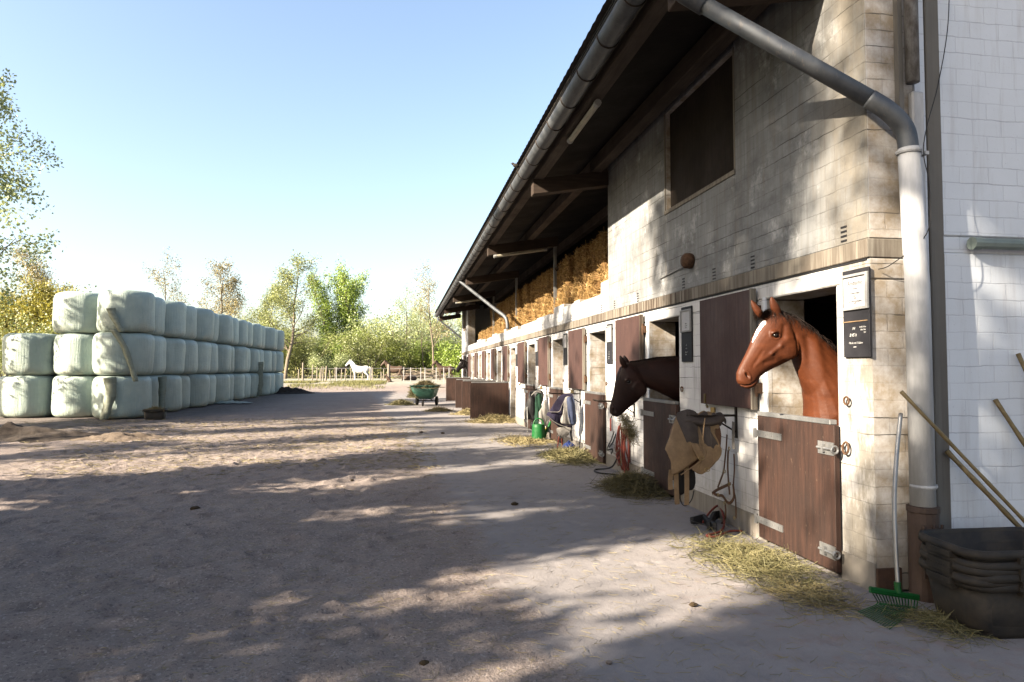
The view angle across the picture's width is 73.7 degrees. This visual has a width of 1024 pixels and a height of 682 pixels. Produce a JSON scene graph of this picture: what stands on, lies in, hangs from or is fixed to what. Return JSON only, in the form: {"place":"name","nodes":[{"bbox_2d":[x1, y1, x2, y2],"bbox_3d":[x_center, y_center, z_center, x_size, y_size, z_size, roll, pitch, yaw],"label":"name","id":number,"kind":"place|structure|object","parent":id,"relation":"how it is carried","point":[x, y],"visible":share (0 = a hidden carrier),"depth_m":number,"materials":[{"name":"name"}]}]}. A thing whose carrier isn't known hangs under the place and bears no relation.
{"place":"outdoors","nodes":[
{"label":"outdoors","id":0,"kind":"place"},
{"bbox_2d":[0,0,605,366],"label":"sky","id":1,"kind":"structure","parent":0,"point":[381,136],"materials":[{"name":"blue"}]},
{"bbox_2d":[284,379,386,389],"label":"bank grass","id":2,"kind":"structure","parent":0,"point":[365,383],"depth_m":57.66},
{"bbox_2d":[0,373,1023,681],"bbox_3d":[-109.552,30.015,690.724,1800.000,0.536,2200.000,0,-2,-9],"label":"ground","id":3,"kind":"structure","parent":0,"point":[38,567],"depth_m":5.36,"materials":[{"name":"sand"}]},
{"bbox_2d":[0,277,47,349],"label":"yellow tree","id":4,"kind":"object","parent":3,"relation":"on","point":[5,312],"visible":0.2,"depth_m":59.30,"materials":[{"name":"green plant"}]},
{"bbox_2d":[0,375,56,417],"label":"silage bale","id":5,"kind":"object","parent":3,"relation":"on","point":[25,396],"visible":0.82,"depth_m":22.28},
{"bbox_2d":[2,333,57,374],"bbox_3d":[-16.180,0.457,23.143,1.781,1.412,1.785,1,-3,-29],"label":"silage bale","id":6,"kind":"object","parent":5,"relation":"on","point":[27,353],"visible":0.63,"depth_m":22.38},
{"bbox_2d":[0,298,60,376],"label":"willow bush","id":7,"kind":"object","parent":3,"relation":"on","point":[49,329],"visible":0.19,"depth_m":49.27,"materials":[{"name":"grey plant"}]},
{"bbox_2d":[0,68,63,314],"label":"birch tree","id":8,"kind":"object","parent":3,"relation":"on","point":[6,185],"visible":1,"depth_m":25.94,"materials":[{"name":"green plant"}]},
{"bbox_2d":[3,244,72,327],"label":"alder tree","id":9,"kind":"object","parent":3,"relation":"on","point":[33,267],"visible":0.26,"depth_m":81.84,"materials":[{"name":"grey plant"}]},
{"bbox_2d":[2,270,85,334],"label":"yellow tree","id":10,"kind":"object","parent":3,"relation":"on","point":[44,300],"visible":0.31,"depth_m":56.46,"materials":[{"name":"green plant"}]},
{"bbox_2d":[0,422,102,442],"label":"earth heap","id":11,"kind":"object","parent":3,"relation":"on","point":[11,432],"visible":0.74,"depth_m":15.52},
{"bbox_2d":[51,375,103,417],"bbox_3d":[-14.550,1.852,23.110,1.710,1.412,1.708,1,-2,-18],"label":"silage bale","id":12,"kind":"object","parent":3,"relation":"on","point":[71,396],"visible":0.68,"depth_m":22.35},
{"bbox_2d":[53,333,96,374],"bbox_3d":[-14.546,0.459,23.190,1.710,1.412,1.708,-1,-3,27],"label":"silage bale","id":13,"kind":"object","parent":12,"relation":"on","point":[72,353],"visible":0.59,"depth_m":22.41},
{"bbox_2d":[52,291,99,333],"bbox_3d":[-14.572,-0.936,23.229,1.702,1.413,1.697,0,-2,3],"label":"silage bale","id":14,"kind":"object","parent":13,"relation":"on","point":[74,311],"visible":0.61,"depth_m":22.48},
{"bbox_2d":[69,432,168,441],"bbox_3d":[-8.966,2.184,15.613,2.400,0.247,1.200,1,-2,-15],"label":"earth heap","id":15,"kind":"object","parent":3,"relation":"on","point":[118,436],"visible":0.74,"depth_m":15.34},
{"bbox_2d":[91,375,151,418],"bbox_3d":[-12.884,1.829,22.567,1.718,1.412,1.717,-1,-3,21],"label":"silage bale","id":16,"kind":"object","parent":3,"relation":"on","point":[132,399],"visible":0.7,"depth_m":21.93},
{"bbox_2d":[100,377,116,419],"bbox_3d":[-12.760,1.808,21.562,0.453,1.355,0.138,0,-2,-9],"label":"torn film","id":17,"kind":"object","parent":16,"relation":"hanging from","point":[110,383],"visible":1,"depth_m":21.57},
{"bbox_2d":[92,332,154,375],"bbox_3d":[-12.874,0.435,22.612,1.792,1.412,1.767,2,-3,-44],"label":"silage bale","id":18,"kind":"object","parent":16,"relation":"on","point":[108,358],"visible":0.89,"depth_m":21.91},
{"bbox_2d":[110,329,137,381],"bbox_3d":[-12.360,0.458,21.731,0.898,1.677,0.102,0,-2,-4],"label":"torn film","id":19,"kind":"object","parent":18,"relation":"hanging from","point":[116,333],"visible":1,"depth_m":21.73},
{"bbox_2d":[96,289,154,333],"bbox_3d":[-12.797,-0.959,22.678,1.683,1.412,1.684,-2,-3,33],"label":"silage bale","id":20,"kind":"object","parent":18,"relation":"on","point":[135,311],"visible":0.81,"depth_m":22.03},
{"bbox_2d":[146,375,161,406],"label":"silage bale","id":21,"kind":"object","parent":3,"relation":"on","point":[155,388],"visible":0.07,"depth_m":23.77},
{"bbox_2d":[149,335,165,374],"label":"silage bale","id":22,"kind":"object","parent":21,"relation":"on","point":[159,366],"visible":0.33,"depth_m":24.11},
{"bbox_2d":[149,297,165,335],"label":"silage bale","id":23,"kind":"object","parent":22,"relation":"on","point":[160,307],"visible":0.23,"depth_m":24.26},
{"bbox_2d":[142,247,192,304],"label":"alder tree","id":24,"kind":"object","parent":3,"relation":"on","point":[158,279],"visible":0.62,"depth_m":96.83,"materials":[{"name":"green plant"}]},
{"bbox_2d":[160,374,181,411],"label":"silage bale","id":25,"kind":"object","parent":3,"relation":"on","point":[173,399],"visible":0.31,"depth_m":25.39},
{"bbox_2d":[160,337,185,374],"bbox_3d":[-13.403,0.573,25.959,1.752,1.412,1.748,-2,-3,36],"label":"silage bale","id":26,"kind":"object","parent":25,"relation":"on","point":[175,354],"visible":0.41,"depth_m":25.62},
{"bbox_2d":[161,300,186,337],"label":"silage bale","id":27,"kind":"object","parent":26,"relation":"on","point":[175,320],"visible":0.41,"depth_m":25.59},
{"bbox_2d":[177,374,189,408],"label":"silage bale","id":28,"kind":"object","parent":3,"relation":"on","point":[185,391],"visible":0.25,"depth_m":27.12},
{"bbox_2d":[182,339,197,373],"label":"silage bale","id":29,"kind":"object","parent":28,"relation":"on","point":[191,361],"visible":0.32,"depth_m":27.26},
{"bbox_2d":[181,305,196,339],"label":"silage bale","id":30,"kind":"object","parent":29,"relation":"on","point":[191,323],"visible":0.33,"depth_m":27.45},
{"bbox_2d":[182,374,209,407],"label":"silage bale","id":31,"kind":"object","parent":3,"relation":"on","point":[199,389],"visible":0.36,"depth_m":28.44},
{"bbox_2d":[194,341,211,373],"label":"silage bale","id":32,"kind":"object","parent":31,"relation":"on","point":[204,353],"visible":0.39,"depth_m":28.81},
{"bbox_2d":[193,308,214,341],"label":"silage bale","id":33,"kind":"object","parent":32,"relation":"on","point":[205,323],"visible":0.45,"depth_m":28.82},
{"bbox_2d":[0,415,436,485],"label":"straw litter","id":34,"kind":"object","parent":3,"relation":"on","point":[246,429],"visible":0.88,"depth_m":13.79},
{"bbox_2d":[214,373,229,403],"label":"silage bale","id":35,"kind":"object","parent":3,"relation":"on","point":[222,387],"visible":0.29,"depth_m":31.62},
{"bbox_2d":[214,344,231,373],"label":"silage bale","id":36,"kind":"object","parent":35,"relation":"on","point":[224,357],"visible":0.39,"depth_m":31.87},
{"bbox_2d":[215,314,233,343],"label":"silage bale","id":37,"kind":"object","parent":36,"relation":"on","point":[226,335],"visible":0.41,"depth_m":31.97},
{"bbox_2d":[193,256,252,318],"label":"alder tree","id":38,"kind":"object","parent":3,"relation":"on","point":[232,284],"visible":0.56,"depth_m":92.66,"materials":[{"name":"yellow plant"}]},
{"bbox_2d":[0,361,461,378],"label":"undergrowth","id":39,"kind":"object","parent":3,"relation":"on","point":[375,374],"visible":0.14,"depth_m":88.64,"materials":[{"name":"green plant"}]},
{"bbox_2d":[231,373,244,399],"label":"silage bale","id":40,"kind":"object","parent":3,"relation":"on","point":[239,383],"visible":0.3,"depth_m":34.88},
{"bbox_2d":[233,346,247,372],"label":"silage bale","id":41,"kind":"object","parent":40,"relation":"on","point":[241,360],"visible":0.37,"depth_m":35.03},
{"bbox_2d":[231,319,247,345],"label":"silage bale","id":42,"kind":"object","parent":41,"relation":"on","point":[243,332],"visible":0.34,"depth_m":35.30},
{"bbox_2d":[261,373,270,395],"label":"silage bale","id":43,"kind":"object","parent":3,"relation":"on","point":[266,389],"visible":0.33,"depth_m":41.16},
{"bbox_2d":[263,350,271,372],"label":"silage bale","id":44,"kind":"object","parent":43,"relation":"on","point":[267,361],"visible":0.31,"depth_m":41.38},
{"bbox_2d":[262,327,275,349],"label":"silage bale","id":45,"kind":"object","parent":44,"relation":"on","point":[270,339],"visible":0.36,"depth_m":41.50},
{"bbox_2d":[241,279,290,334],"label":"alder tree","id":46,"kind":"object","parent":3,"relation":"on","point":[264,304],"visible":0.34,"depth_m":108.59,"materials":[{"name":"green plant"}]},
{"bbox_2d":[253,249,325,378],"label":"alder tree","id":47,"kind":"object","parent":3,"relation":"on","point":[279,299],"visible":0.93,"depth_m":85.04,"materials":[{"name":"green plant"}]},
{"bbox_2d":[281,318,338,377],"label":"willow bush","id":48,"kind":"object","parent":3,"relation":"on","point":[302,359],"visible":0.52,"depth_m":93.61,"materials":[{"name":"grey plant"}]},
{"bbox_2d":[305,349,355,377],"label":"willow bush","id":49,"kind":"object","parent":3,"relation":"on","point":[339,362],"visible":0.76,"depth_m":90.56,"materials":[{"name":"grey plant"}]},
{"bbox_2d":[303,267,362,373],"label":"poplar tree","id":50,"kind":"object","parent":3,"relation":"on","point":[324,307],"visible":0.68,"depth_m":114.76,"materials":[{"name":"green plant"}]},
{"bbox_2d":[306,323,364,375],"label":"willow bush","id":51,"kind":"object","parent":3,"relation":"on","point":[320,350],"visible":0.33,"depth_m":99.19,"materials":[{"name":"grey plant"}]},
{"bbox_2d":[323,254,374,360],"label":"poplar tree","id":52,"kind":"object","parent":3,"relation":"on","point":[343,277],"visible":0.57,"depth_m":115.58,"materials":[{"name":"green plant"}]},
{"bbox_2d":[328,322,393,377],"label":"willow bush","id":53,"kind":"object","parent":3,"relation":"on","point":[356,348],"visible":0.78,"depth_m":94.60,"materials":[{"name":"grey plant"}]},
{"bbox_2d":[302,363,447,381],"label":"paddock fence","id":54,"kind":"object","parent":3,"relation":"on","point":[387,368],"visible":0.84,"depth_m":63.82,"materials":[{"name":"grey wood"}]},
{"bbox_2d":[356,320,410,376],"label":"willow bush","id":55,"kind":"object","parent":3,"relation":"on","point":[390,342],"visible":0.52,"depth_m":97.03,"materials":[{"name":"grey plant"}]},
{"bbox_2d":[341,294,450,373],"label":"willow tree","id":56,"kind":"object","parent":3,"relation":"on","point":[397,317],"visible":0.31,"depth_m":101.82,"materials":[{"name":"green plant"}]},
{"bbox_2d":[378,282,423,350],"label":"birch tree","id":57,"kind":"object","parent":3,"relation":"on","point":[410,322],"visible":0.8,"depth_m":98.34,"materials":[{"name":"green plant"}]},
{"bbox_2d":[379,340,438,376],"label":"willow bush","id":58,"kind":"object","parent":3,"relation":"on","point":[403,359],"visible":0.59,"depth_m":94.66,"materials":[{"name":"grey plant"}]},
{"bbox_2d":[369,305,458,370],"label":"willow tree","id":59,"kind":"object","parent":3,"relation":"on","point":[416,330],"visible":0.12,"depth_m":103.35,"materials":[{"name":"green plant"}]},
{"bbox_2d":[406,298,439,371],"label":"birch tree","id":60,"kind":"object","parent":3,"relation":"on","point":[423,330],"visible":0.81,"depth_m":95.19,"materials":[{"name":"green plant"}]},
{"bbox_2d":[409,385,440,405],"bbox_3d":[-3.840,2.376,30.126,1.180,0.945,1.854,0,-2,3],"label":"hay cart","id":61,"kind":"object","parent":3,"relation":"on","point":[424,393],"visible":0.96,"depth_m":29.61,"materials":[{"name":"metal"}]},
{"bbox_2d":[408,259,458,375],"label":"birch tree","id":62,"kind":"object","parent":3,"relation":"on","point":[428,300],"visible":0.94,"depth_m":91.67,"materials":[{"name":"green plant"}]},
{"bbox_2d":[410,337,461,377],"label":"willow bush","id":63,"kind":"object","parent":3,"relation":"on","point":[455,356],"visible":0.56,"depth_m":93.61,"materials":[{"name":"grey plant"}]},
{"bbox_2d":[447,413,516,423],"bbox_3d":[-0.525,2.310,20.796,2.268,0.302,2.191,-1,-2,16],"label":"hay pile","id":64,"kind":"object","parent":3,"relation":"on","point":[496,418],"visible":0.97,"depth_m":20.55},
{"bbox_2d":[478,433,559,448],"bbox_3d":[0.370,2.142,15.146,2.167,0.170,3.191,0,-2,-9],"label":"hay pile","id":65,"kind":"object","parent":3,"relation":"on","point":[520,440],"visible":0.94,"depth_m":14.85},
{"bbox_2d":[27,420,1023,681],"bbox_3d":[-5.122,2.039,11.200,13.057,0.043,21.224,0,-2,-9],"label":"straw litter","id":66,"kind":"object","parent":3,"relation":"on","point":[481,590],"visible":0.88,"depth_m":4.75,"materials":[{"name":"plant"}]},
{"bbox_2d":[532,418,550,439],"bbox_3d":[0.659,1.986,15.399,0.433,0.506,0.310,-1,-3,22],"label":"watering can","id":67,"kind":"object","parent":3,"relation":"on","point":[538,430],"visible":0.86,"depth_m":15.31,"materials":[{"name":"green plastic"}]},
{"bbox_2d":[531,442,604,468],"bbox_3d":[1.011,1.959,12.261,1.421,0.296,2.821,0,-2,-9],"label":"hay pile","id":68,"kind":"object","parent":3,"relation":"on","point":[576,456],"visible":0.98,"depth_m":11.91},
{"bbox_2d":[585,467,683,504],"bbox_3d":[1.595,1.814,9.078,1.294,0.320,2.267,0,-2,-9],"label":"hay pile","id":69,"kind":"object","parent":3,"relation":"on","point":[630,484],"visible":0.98,"depth_m":8.78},
{"bbox_2d":[610,355,679,416],"bbox_3d":[2.887,1.075,8.825,3.363,1.772,0.708,0,-2,-9],"label":"horse","id":70,"kind":"object","parent":3,"relation":"on","point":[635,380],"visible":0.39,"depth_m":8.57},
{"bbox_2d":[435,0,1023,602],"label":"stable building","id":71,"kind":"structure","parent":3,"relation":"on","point":[717,164],"depth_m":5.91,"materials":[{"name":"brick"}]},
{"bbox_2d":[446,377,470,400],"bbox_3d":[-2.660,2.387,33.967,1.240,1.170,0.062,0,-2,-9],"label":"stall door","id":72,"kind":"structure","parent":71,"relation":"in","point":[450,381],"depth_m":33.89,"materials":[{"name":"wood"}]},
{"bbox_2d":[462,380,495,409],"bbox_3d":[-1.197,2.005,24.746,1.240,1.170,0.062,0,-2,-9],"label":"stall door","id":73,"kind":"structure","parent":71,"relation":"in","point":[465,383],"depth_m":24.66,"materials":[{"name":"wood"}]},
{"bbox_2d":[470,382,508,418],"bbox_3d":[-0.710,1.878,21.672,1.240,1.170,0.062,0,-2,-9],"label":"stall door","id":74,"kind":"structure","parent":71,"relation":"in","point":[492,398],"depth_m":21.65,"materials":[{"name":"wood"}]},
{"bbox_2d":[521,386,546,398],"bbox_3d":[0.512,1.209,16.153,0.637,0.320,0.202,0,-2,-9],"label":"saddle rack","id":75,"kind":"object","parent":71,"relation":"attached to","point":[538,389],"visible":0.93,"depth_m":16.18,"materials":[{"name":"metal"}]},
{"bbox_2d":[524,390,543,423],"bbox_3d":[0.528,1.562,15.973,0.467,0.824,0.227,0,-2,-9],"label":"jacket","id":76,"kind":"object","parent":75,"relation":"hanging from","point":[534,401],"visible":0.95,"depth_m":15.91,"materials":[{"name":"green fabric"}]},
{"bbox_2d":[548,387,562,442],"bbox_3d":[0.941,1.605,15.067,0.113,1.170,1.252,0,-2,-9],"label":"stall door","id":77,"kind":"structure","parent":71,"relation":"in","point":[552,431],"depth_m":15.17,"materials":[{"name":"wood"}]},
{"bbox_2d":[548,389,580,405],"bbox_3d":[1.000,1.082,13.075,0.637,0.320,0.202,0,-2,-9],"label":"saddle rack","id":78,"kind":"object","parent":71,"relation":"attached to","point":[571,393],"visible":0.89,"depth_m":13.10,"materials":[{"name":"metal"}]},
{"bbox_2d":[547,393,573,426],"bbox_3d":[0.921,1.319,12.888,0.546,0.662,0.153,0,-2,-9],"label":"horse rug","id":79,"kind":"object","parent":78,"relation":"hanging from","point":[554,413],"visible":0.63,"depth_m":12.85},
{"bbox_2d":[561,396,575,424],"bbox_3d":[1.063,1.307,12.786,0.303,0.544,0.126,0,-2,-9],"label":"saddle cloth","id":80,"kind":"object","parent":79,"relation":"hanging from","point":[568,417],"visible":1,"depth_m":12.77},
{"bbox_2d":[559,289,571,303],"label":"straw bale","id":81,"kind":"object","parent":71,"relation":"on","point":[566,296],"visible":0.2,"depth_m":16.05},
{"bbox_2d":[562,253,575,291],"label":"straw bale","id":82,"kind":"object","parent":81,"relation":"on","point":[569,268],"visible":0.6,"depth_m":16.22},
{"bbox_2d":[575,280,586,299],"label":"straw bale","id":83,"kind":"object","parent":71,"relation":"on","point":[581,290],"visible":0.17,"depth_m":14.65},
{"bbox_2d":[578,240,592,282],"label":"straw bale","id":84,"kind":"object","parent":83,"relation":"on","point":[585,268],"visible":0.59,"depth_m":14.77},
{"bbox_2d":[567,99,601,143],"bbox_3d":[0.890,-2.733,8.564,0.085,0.081,1.360,0,-2,-9],"label":"tube lamp","id":85,"kind":"object","parent":71,"relation":"attached to","point":[586,118],"visible":1,"depth_m":8.41,"materials":[{"name":"plastic"}]},
{"bbox_2d":[583,391,605,462],"bbox_3d":[1.428,1.477,11.993,0.113,1.170,1.252,0,-2,-9],"label":"stall door","id":86,"kind":"structure","parent":71,"relation":"in","point":[595,419],"depth_m":11.85,"materials":[{"name":"wood"}]},
{"bbox_2d":[598,273,606,293],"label":"straw bale","id":87,"kind":"object","parent":71,"relation":"on","point":[603,278],"visible":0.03,"depth_m":13.37},
{"bbox_2d":[595,226,607,277],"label":"straw bale","id":88,"kind":"object","parent":87,"relation":"on","point":[603,259],"visible":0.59,"depth_m":13.37},
{"bbox_2d":[605,323,612,363],"bbox_3d":[1.598,0.045,11.246,0.037,0.660,0.304,0,-2,-9],"label":"name board","id":89,"kind":"object","parent":71,"relation":"attached to","point":[609,340],"visible":1,"depth_m":11.22,"materials":[{"name":"paper"}]},
{"bbox_2d":[614,423,630,471],"bbox_3d":[1.671,1.614,10.298,0.125,0.732,0.642,0,-2,-9],"label":"halter bundle","id":90,"kind":"object","parent":71,"relation":"hanging from","point":[620,452],"visible":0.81,"depth_m":10.22,"materials":[{"name":"red fabric"}]},
{"bbox_2d":[615,411,640,447],"bbox_3d":[1.485,1.087,8.683,0.416,0.541,0.325,0,-2,-9],"label":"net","id":91,"kind":"object","parent":71,"relation":"hanging from","point":[627,423],"visible":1,"depth_m":8.65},
{"bbox_2d":[640,398,679,495],"bbox_3d":[1.916,1.350,8.919,0.113,1.170,1.252,0,-2,-9],"label":"stall door","id":92,"kind":"structure","parent":71,"relation":"in","point":[659,415],"depth_m":8.93,"materials":[{"name":"wood"}]},
{"bbox_2d":[680,306,692,361],"bbox_3d":[2.086,-0.082,8.172,0.037,0.660,0.304,0,-2,-9],"label":"name board","id":93,"kind":"object","parent":71,"relation":"attached to","point":[686,322],"visible":1,"depth_m":8.14,"materials":[{"name":"paper"}]},
{"bbox_2d":[677,407,737,437],"bbox_3d":[1.977,0.827,6.917,0.637,0.320,0.202,0,-2,-9],"label":"saddle rack","id":94,"kind":"object","parent":71,"relation":"attached to","point":[734,415],"visible":0.66,"depth_m":6.94,"materials":[{"name":"metal"}]},
{"bbox_2d":[665,409,725,505],"bbox_3d":[1.826,1.159,6.820,0.685,0.953,0.386,0,-2,-9],"label":"saddle","id":95,"kind":"object","parent":94,"relation":"hanging from","point":[693,445],"visible":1,"depth_m":6.74,"materials":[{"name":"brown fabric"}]},
{"bbox_2d":[712,421,736,523],"bbox_3d":[2.200,1.383,7.066,0.052,1.122,0.529,0,-2,-9],"label":"halter","id":96,"kind":"object","parent":94,"relation":"hanging from","point":[728,484],"visible":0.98,"depth_m":6.95,"materials":[{"name":"black leather"}]},
{"bbox_2d":[753,411,841,572],"bbox_3d":[2.403,1.223,5.845,0.113,1.170,1.252,0,-2,-9],"label":"stall door","id":97,"kind":"structure","parent":71,"relation":"in","point":[799,456],"depth_m":5.72,"materials":[{"name":"wood"}]},
{"bbox_2d":[840,266,871,357],"bbox_3d":[2.572,-0.209,5.108,0.037,0.660,0.304,0,-2,-9],"label":"name board","id":98,"kind":"object","parent":71,"relation":"attached to","point":[855,289],"visible":1,"depth_m":5.09,"materials":[{"name":"plastic"}]},
{"bbox_2d":[966,237,1023,250],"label":"tube lamp","id":99,"kind":"object","parent":71,"relation":"attached to","point":[976,243],"visible":1,"depth_m":5.07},
{"bbox_2d":[651,526,877,627],"bbox_3d":[1.936,1.759,5.758,1.612,0.153,3.009,0,-2,-9],"label":"hay pile","id":100,"kind":"object","parent":3,"relation":"on","point":[751,555],"visible":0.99,"depth_m":5.54,"materials":[{"name":"plant"}]},
{"bbox_2d":[736,297,838,424],"bbox_3d":[3.300,0.739,5.965,2.846,2.208,0.711,0,-2,-9],"label":"horse","id":101,"kind":"object","parent":3,"relation":"on","point":[779,337],"visible":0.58,"depth_m":5.75},
{"bbox_2d":[731,567,901,626],"bbox_3d":[2.071,1.734,4.798,0.919,0.124,1.384,0,-2,-9],"label":"hay pile","id":102,"kind":"object","parent":3,"relation":"on","point":[820,596],"visible":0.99,"depth_m":4.72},
{"bbox_2d":[858,413,919,629],"bbox_3d":[2.511,1.138,4.538,0.744,1.284,0.257,2,-3,-40],"label":"manure fork","id":103,"kind":"object","parent":3,"relation":"on","point":[897,592],"visible":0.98,"depth_m":4.52,"materials":[{"name":"green plastic"}]},
{"bbox_2d":[879,599,1014,650],"bbox_3d":[2.679,1.705,4.268,0.712,0.137,0.893,0,-2,-9],"label":"hay pile","id":104,"kind":"object","parent":3,"relation":"on","point":[923,615],"visible":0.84,"depth_m":4.19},
{"bbox_2d":[899,390,1023,522],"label":"bamboo pole","id":105,"kind":"object","parent":3,"relation":"on","point":[990,485],"visible":1,"depth_m":4.62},
{"bbox_2d":[923,568,1023,638],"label":"rubber tub","id":106,"kind":"object","parent":3,"relation":"on","point":[1007,632],"visible":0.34,"depth_m":4.04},
{"bbox_2d":[918,556,1023,633],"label":"rubber tub","id":107,"kind":"object","parent":106,"relation":"on","point":[972,610],"visible":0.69,"depth_m":4.12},
{"bbox_2d":[923,558,1023,626],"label":"rubber tub","id":108,"kind":"object","parent":107,"relation":"on","point":[1007,609],"visible":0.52,"depth_m":4.03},
{"bbox_2d":[919,548,1023,581],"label":"rubber tub","id":109,"kind":"object","parent":108,"relation":"on","point":[968,570],"visible":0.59,"depth_m":4.06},
{"bbox_2d":[920,539,1023,575],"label":"rubber tub","id":110,"kind":"object","parent":109,"relation":"on","point":[1002,545],"visible":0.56,"depth_m":4.23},
{"bbox_2d":[918,527,1023,564],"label":"rubber tub","id":111,"kind":"object","parent":110,"relation":"on","point":[959,542],"visible":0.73,"depth_m":4.50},
{"bbox_2d":[944,449,1021,526],"bbox_3d":[3.577,1.298,4.840,0.868,1.027,0.040,-1,-2,18],"label":"bamboo pole","id":112,"kind":"object","parent":3,"relation":"on","point":[982,488],"visible":0.92,"depth_m":4.90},
{"bbox_2d":[993,399,1023,446],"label":"bamboo pole","id":113,"kind":"object","parent":3,"relation":"on","point":[1020,437],"visible":1,"depth_m":5.04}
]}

